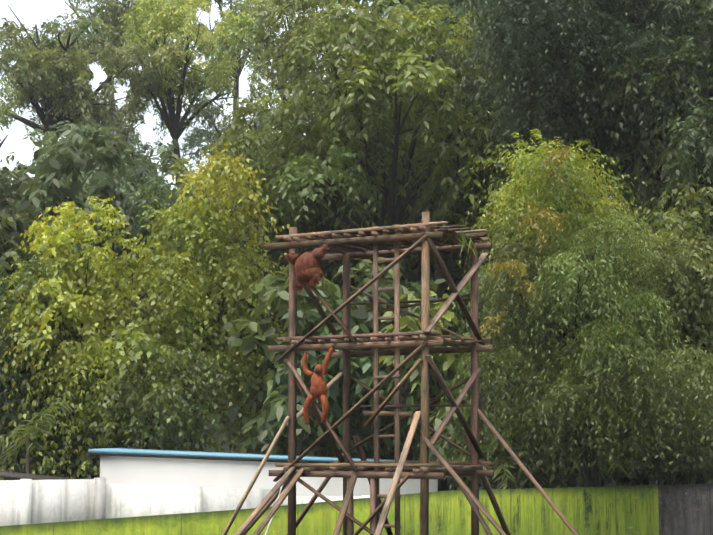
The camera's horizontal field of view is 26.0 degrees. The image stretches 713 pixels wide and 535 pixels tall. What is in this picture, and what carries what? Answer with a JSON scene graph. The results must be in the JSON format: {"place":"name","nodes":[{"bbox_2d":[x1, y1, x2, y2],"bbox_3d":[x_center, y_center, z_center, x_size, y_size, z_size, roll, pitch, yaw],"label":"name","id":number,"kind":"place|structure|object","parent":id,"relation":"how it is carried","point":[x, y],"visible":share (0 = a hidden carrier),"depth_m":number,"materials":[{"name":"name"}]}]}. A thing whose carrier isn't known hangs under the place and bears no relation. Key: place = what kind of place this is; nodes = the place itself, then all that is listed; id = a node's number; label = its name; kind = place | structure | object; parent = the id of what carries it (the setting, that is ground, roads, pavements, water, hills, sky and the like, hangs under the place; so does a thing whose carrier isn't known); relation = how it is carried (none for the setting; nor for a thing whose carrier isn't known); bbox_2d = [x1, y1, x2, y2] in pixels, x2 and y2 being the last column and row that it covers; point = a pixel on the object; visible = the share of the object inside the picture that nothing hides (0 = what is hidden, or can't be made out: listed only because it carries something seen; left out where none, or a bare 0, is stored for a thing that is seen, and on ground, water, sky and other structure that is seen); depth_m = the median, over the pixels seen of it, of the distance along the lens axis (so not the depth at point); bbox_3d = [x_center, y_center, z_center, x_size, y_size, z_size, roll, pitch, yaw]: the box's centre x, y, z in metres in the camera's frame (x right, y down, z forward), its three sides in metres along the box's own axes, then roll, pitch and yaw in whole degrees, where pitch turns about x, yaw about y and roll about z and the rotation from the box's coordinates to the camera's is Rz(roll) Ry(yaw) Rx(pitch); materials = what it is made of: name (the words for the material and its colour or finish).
{"place":"outdoors","nodes":[
{"label":"outdoors","id":0,"kind":"place"},
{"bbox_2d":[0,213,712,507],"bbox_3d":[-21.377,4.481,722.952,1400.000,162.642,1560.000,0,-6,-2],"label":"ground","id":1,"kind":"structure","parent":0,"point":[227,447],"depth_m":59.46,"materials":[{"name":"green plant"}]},
{"bbox_2d":[0,471,70,479],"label":"shed roof","id":2,"kind":"structure","parent":1,"relation":"on","point":[12,475],"depth_m":38.72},
{"bbox_2d":[0,477,369,525],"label":"wall","id":3,"kind":"structure","parent":1,"relation":"on","point":[13,499],"depth_m":38.42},
{"bbox_2d":[100,453,437,495],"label":"white building","id":4,"kind":"structure","parent":1,"relation":"on","point":[184,472],"depth_m":41.25,"materials":[{"name":"white paint"}]},
{"bbox_2d":[88,448,416,461],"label":"blue roof","id":5,"kind":"structure","parent":4,"relation":"on","point":[200,454],"depth_m":41.92,"materials":[{"name":"blue metal"}]},
{"bbox_2d":[88,453,333,462],"bbox_3d":[-2.133,5.277,42.098,10.746,0.504,0.051,3,-7,-28],"label":"roof edge","id":6,"kind":"object","parent":5,"relation":"attached to","point":[180,457],"visible":0.64,"depth_m":40.95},
{"bbox_2d":[0,485,658,534],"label":"green wall","id":7,"kind":"structure","parent":1,"relation":"on","point":[452,511],"depth_m":41.01,"materials":[{"name":"paint"}]},
{"bbox_2d":[0,0,712,488],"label":"jungle foliage leaves","id":8,"kind":"object","parent":1,"relation":"on","point":[568,254],"visible":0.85,"depth_m":48.48,"materials":[{"name":"green plant"}]},
{"bbox_2d":[0,0,712,490],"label":"trees","id":9,"kind":"object","parent":1,"relation":"on","point":[56,194],"visible":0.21,"depth_m":55.04,"materials":[{"name":"green plant"}]},
{"bbox_2d":[0,0,712,490],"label":"tree branches","id":10,"kind":"object","parent":1,"relation":"on","point":[174,124],"visible":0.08,"depth_m":56.87,"materials":[{"name":"brown plant"}]},
{"bbox_2d":[222,212,578,534],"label":"climbing tower","id":11,"kind":"structure","parent":1,"relation":"on","point":[377,242],"depth_m":29.27,"materials":[{"name":"brown wood"}]},
{"bbox_2d":[265,483,283,534],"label":"rope","id":12,"kind":"object","parent":11,"relation":"attached to","point":[273,515],"visible":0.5,"depth_m":29.20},
{"bbox_2d":[285,244,328,293],"bbox_3d":[-0.993,0.036,29.627,0.653,1.002,0.938,6,-9,-43],"label":"orangutan","id":13,"kind":"object","parent":11,"relation":"attached to","point":[307,274],"visible":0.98,"depth_m":29.42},
{"bbox_2d":[301,345,334,424],"bbox_3d":[-0.734,2.228,29.266,0.406,1.513,0.666,5,-8,-40],"label":"orangutan","id":14,"kind":"object","parent":11,"relation":"attached to","point":[317,388],"visible":1,"depth_m":29.16,"materials":[{"name":"fur"}]},
{"bbox_2d":[658,484,712,534],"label":"wall","id":15,"kind":"structure","parent":1,"relation":"on","point":[671,516],"depth_m":43.36,"materials":[{"name":"concrete"}]},
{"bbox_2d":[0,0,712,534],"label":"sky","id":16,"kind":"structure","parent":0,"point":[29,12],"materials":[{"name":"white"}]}
]}

